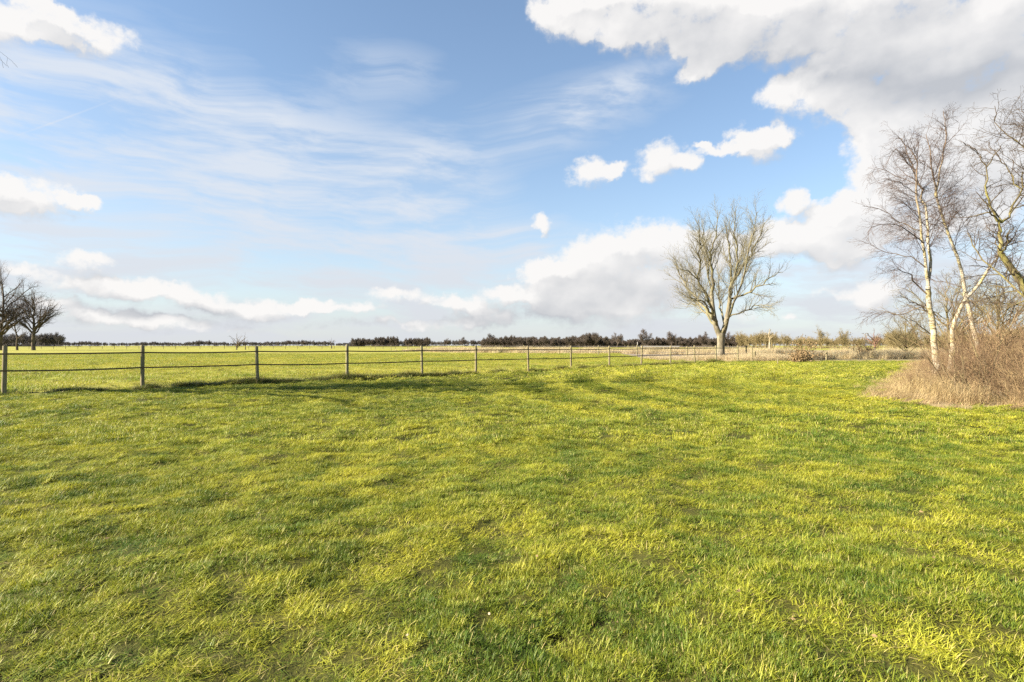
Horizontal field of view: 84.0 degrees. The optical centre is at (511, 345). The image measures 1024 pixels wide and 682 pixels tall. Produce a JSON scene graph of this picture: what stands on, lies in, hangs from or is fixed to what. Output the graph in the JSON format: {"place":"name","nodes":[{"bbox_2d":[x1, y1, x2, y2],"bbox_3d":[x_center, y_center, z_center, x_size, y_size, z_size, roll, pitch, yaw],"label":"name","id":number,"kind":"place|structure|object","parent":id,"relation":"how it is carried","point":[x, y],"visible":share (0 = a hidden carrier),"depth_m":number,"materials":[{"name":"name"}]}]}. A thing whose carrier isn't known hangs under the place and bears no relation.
{"place":"outdoors","nodes":[
{"label":"outdoors","id":0,"kind":"place"},
{"bbox_2d":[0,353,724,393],"label":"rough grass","id":1,"kind":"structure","parent":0,"point":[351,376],"depth_m":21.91,"materials":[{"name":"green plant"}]},
{"bbox_2d":[0,345,1023,681],"bbox_3d":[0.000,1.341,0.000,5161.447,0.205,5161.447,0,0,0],"label":"ground","id":2,"kind":"structure","parent":0,"point":[122,647],"depth_m":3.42,"materials":[{"name":"green plant"}]},
{"bbox_2d":[4,323,27,349],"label":"bare tree","id":3,"kind":"object","parent":2,"relation":"on","point":[17,337],"visible":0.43,"depth_m":153.81,"materials":[{"name":"grey plant"}]},
{"bbox_2d":[0,260,56,349],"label":"bare tree","id":4,"kind":"object","parent":2,"relation":"on","point":[6,326],"visible":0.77,"depth_m":149.98,"materials":[{"name":"brown plant"}]},
{"bbox_2d":[0,285,67,349],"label":"bare tree","id":5,"kind":"object","parent":2,"relation":"on","point":[40,322],"visible":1,"depth_m":149.46,"materials":[{"name":"brown plant"}]},
{"bbox_2d":[53,345,407,348],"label":"wire fence","id":6,"kind":"object","parent":2,"relation":"on","point":[224,347],"visible":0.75,"depth_m":200.77,"materials":[{"name":"grey metal"}]},
{"bbox_2d":[229,336,243,349],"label":"shrub","id":7,"kind":"object","parent":2,"relation":"on","point":[238,345],"visible":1,"depth_m":169.96,"materials":[{"name":"grey plant"}]},
{"bbox_2d":[2,331,481,346],"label":"hedgerow","id":8,"kind":"object","parent":2,"relation":"on","point":[47,340],"depth_m":648.44,"materials":[{"name":"plant"}]},
{"bbox_2d":[0,352,727,393],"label":"pasture grass","id":9,"kind":"structure","parent":2,"relation":"on","point":[44,362],"depth_m":38.18,"materials":[{"name":"green plant"}]},
{"bbox_2d":[0,344,738,393],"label":"post fence","id":10,"kind":"object","parent":2,"relation":"on","point":[5,354],"visible":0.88,"depth_m":19.40,"materials":[{"name":"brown wood"}]},
{"bbox_2d":[0,376,1023,452],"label":"lawn grass","id":11,"kind":"structure","parent":2,"relation":"on","point":[37,404],"depth_m":10.97,"materials":[{"name":"green plant"}]},
{"bbox_2d":[401,345,746,356],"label":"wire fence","id":12,"kind":"object","parent":2,"relation":"on","point":[637,346],"visible":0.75,"depth_m":67.75,"materials":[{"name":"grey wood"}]},
{"bbox_2d":[295,358,919,383],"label":"lawn grass","id":13,"kind":"structure","parent":2,"relation":"on","point":[699,372],"depth_m":25.86,"materials":[{"name":"green plant"}]},
{"bbox_2d":[480,336,747,347],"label":"dark wood","id":14,"kind":"object","parent":2,"relation":"on","point":[577,341],"visible":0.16,"depth_m":338.42,"materials":[{"name":"brown plant"}]},
{"bbox_2d":[611,333,623,345],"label":"skyline tree","id":15,"kind":"object","parent":2,"relation":"on","point":[618,338],"visible":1,"depth_m":319.16,"materials":[{"name":"plant"}]},
{"bbox_2d":[637,328,652,347],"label":"skyline tree","id":16,"kind":"object","parent":2,"relation":"on","point":[640,335],"visible":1,"depth_m":319.60,"materials":[{"name":"grey plant"}]},
{"bbox_2d":[666,331,677,345],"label":"skyline tree","id":17,"kind":"object","parent":2,"relation":"on","point":[671,337],"visible":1,"depth_m":319.74,"materials":[{"name":"plant"}]},
{"bbox_2d":[698,332,709,344],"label":"skyline tree","id":18,"kind":"object","parent":2,"relation":"on","point":[702,339],"visible":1,"depth_m":319.33,"materials":[{"name":"plant"}]},
{"bbox_2d":[657,188,793,355],"bbox_3d":[18.532,-6.130,53.168,11.348,15.209,15.147,0,0,0],"label":"bare tree","id":19,"kind":"object","parent":2,"relation":"on","point":[711,315],"visible":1,"depth_m":51.24,"materials":[{"name":"beige plant"}]},
{"bbox_2d":[725,331,735,347],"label":"skyline tree","id":20,"kind":"object","parent":2,"relation":"on","point":[730,339],"visible":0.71,"depth_m":299.13,"materials":[{"name":"plant"}]},
{"bbox_2d":[764,329,772,348],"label":"bare tree","id":21,"kind":"object","parent":2,"relation":"on","point":[770,337],"visible":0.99,"depth_m":189.90,"materials":[{"name":"brown plant"}]},
{"bbox_2d":[787,350,813,362],"bbox_3d":[21.936,0.975,43.552,1.714,1.297,1.613,0,0,-32],"label":"bush","id":22,"kind":"object","parent":2,"relation":"on","point":[800,357],"visible":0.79,"depth_m":43.34,"materials":[{"name":"brown plant"}]},
{"bbox_2d":[781,334,824,360],"bbox_3d":[23.878,0.288,46.682,3.610,2.480,2.632,0,0,-21],"label":"bush","id":23,"kind":"object","parent":2,"relation":"on","point":[803,349],"visible":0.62,"depth_m":46.65,"materials":[{"name":"brown plant"}]},
{"bbox_2d":[815,327,830,348],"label":"skyline tree","id":24,"kind":"object","parent":2,"relation":"on","point":[820,333],"visible":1,"depth_m":229.81,"materials":[{"name":"brown plant"}]},
{"bbox_2d":[835,329,849,348],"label":"skyline tree","id":25,"kind":"object","parent":2,"relation":"on","point":[844,337],"visible":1,"depth_m":229.90,"materials":[{"name":"brown plant"}]},
{"bbox_2d":[846,332,885,355],"bbox_3d":[36.703,0.174,58.901,3.652,3.106,4.133,0,0,0],"label":"bush","id":26,"kind":"object","parent":2,"relation":"on","point":[866,349],"visible":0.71,"depth_m":59.02,"materials":[{"name":"brown plant"}]},
{"bbox_2d":[864,329,880,349],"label":"bare tree","id":27,"kind":"object","parent":2,"relation":"on","point":[878,339],"visible":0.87,"depth_m":170.00,"materials":[{"name":"brown plant"}]},
{"bbox_2d":[878,310,942,351],"bbox_3d":[40.397,-1.171,57.791,5.675,5.409,6.169,0,0,37],"label":"bare tree","id":28,"kind":"object","parent":2,"relation":"on","point":[901,338],"visible":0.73,"depth_m":57.84,"materials":[{"name":"brown plant"}]},
{"bbox_2d":[846,121,983,374],"bbox_3d":[15.214,-3.836,21.753,5.393,10.318,4.199,0,0,-35],"label":"birch tree","id":29,"kind":"object","parent":2,"relation":"on","point":[928,305],"visible":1,"depth_m":21.98,"materials":[{"name":"beige plant"}]},
{"bbox_2d":[870,264,1011,357],"bbox_3d":[30.283,-2.304,39.741,7.895,7.648,8.022,0,0,0],"label":"bare tree","id":30,"kind":"object","parent":2,"relation":"on","point":[946,308],"visible":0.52,"depth_m":39.92,"materials":[{"name":"brown plant"}]},
{"bbox_2d":[901,103,1010,346],"bbox_3d":[18.024,-4.419,23.301,3.728,10.835,3.566,0,0,43],"label":"birch tree","id":31,"kind":"object","parent":2,"relation":"on","point":[951,243],"visible":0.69,"depth_m":23.15,"materials":[{"name":"beige plant"}]},
{"bbox_2d":[898,269,1023,404],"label":"bramble thicket","id":32,"kind":"object","parent":2,"relation":"on","point":[979,364],"visible":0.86,"depth_m":14.17,"materials":[{"name":"brown plant"}]},
{"bbox_2d":[936,274,1023,343],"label":"bare tree","id":33,"kind":"object","parent":2,"relation":"on","point":[998,312],"visible":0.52,"depth_m":33.60,"materials":[{"name":"brown plant"}]},
{"bbox_2d":[947,87,1023,329],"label":"bare tree","id":34,"kind":"object","parent":2,"relation":"on","point":[1017,276],"visible":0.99,"depth_m":17.73,"materials":[{"name":"brown plant"}]},
{"bbox_2d":[948,215,1023,365],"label":"birch tree","id":35,"kind":"object","parent":2,"relation":"on","point":[980,282],"visible":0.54,"depth_m":21.15,"materials":[{"name":"beige plant"}]},
{"bbox_2d":[0,0,1023,345],"label":"sky","id":36,"kind":"structure","parent":0,"point":[173,171],"materials":[{"name":"blue"}]},
{"bbox_2d":[395,345,1000,360],"label":"dry grass","id":37,"kind":"structure","parent":0,"point":[771,354],"depth_m":59.00,"materials":[{"name":"beige plant"}]},
{"bbox_2d":[734,323,1023,349],"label":"hedge","id":38,"kind":"object","parent":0,"point":[758,339],"depth_m":239.31,"materials":[{"name":"brown plant"}]},
{"bbox_2d":[848,357,1023,410],"label":"dry grass","id":39,"kind":"structure","parent":0,"point":[897,383],"depth_m":14.25,"materials":[{"name":"brown plant"}]}
]}

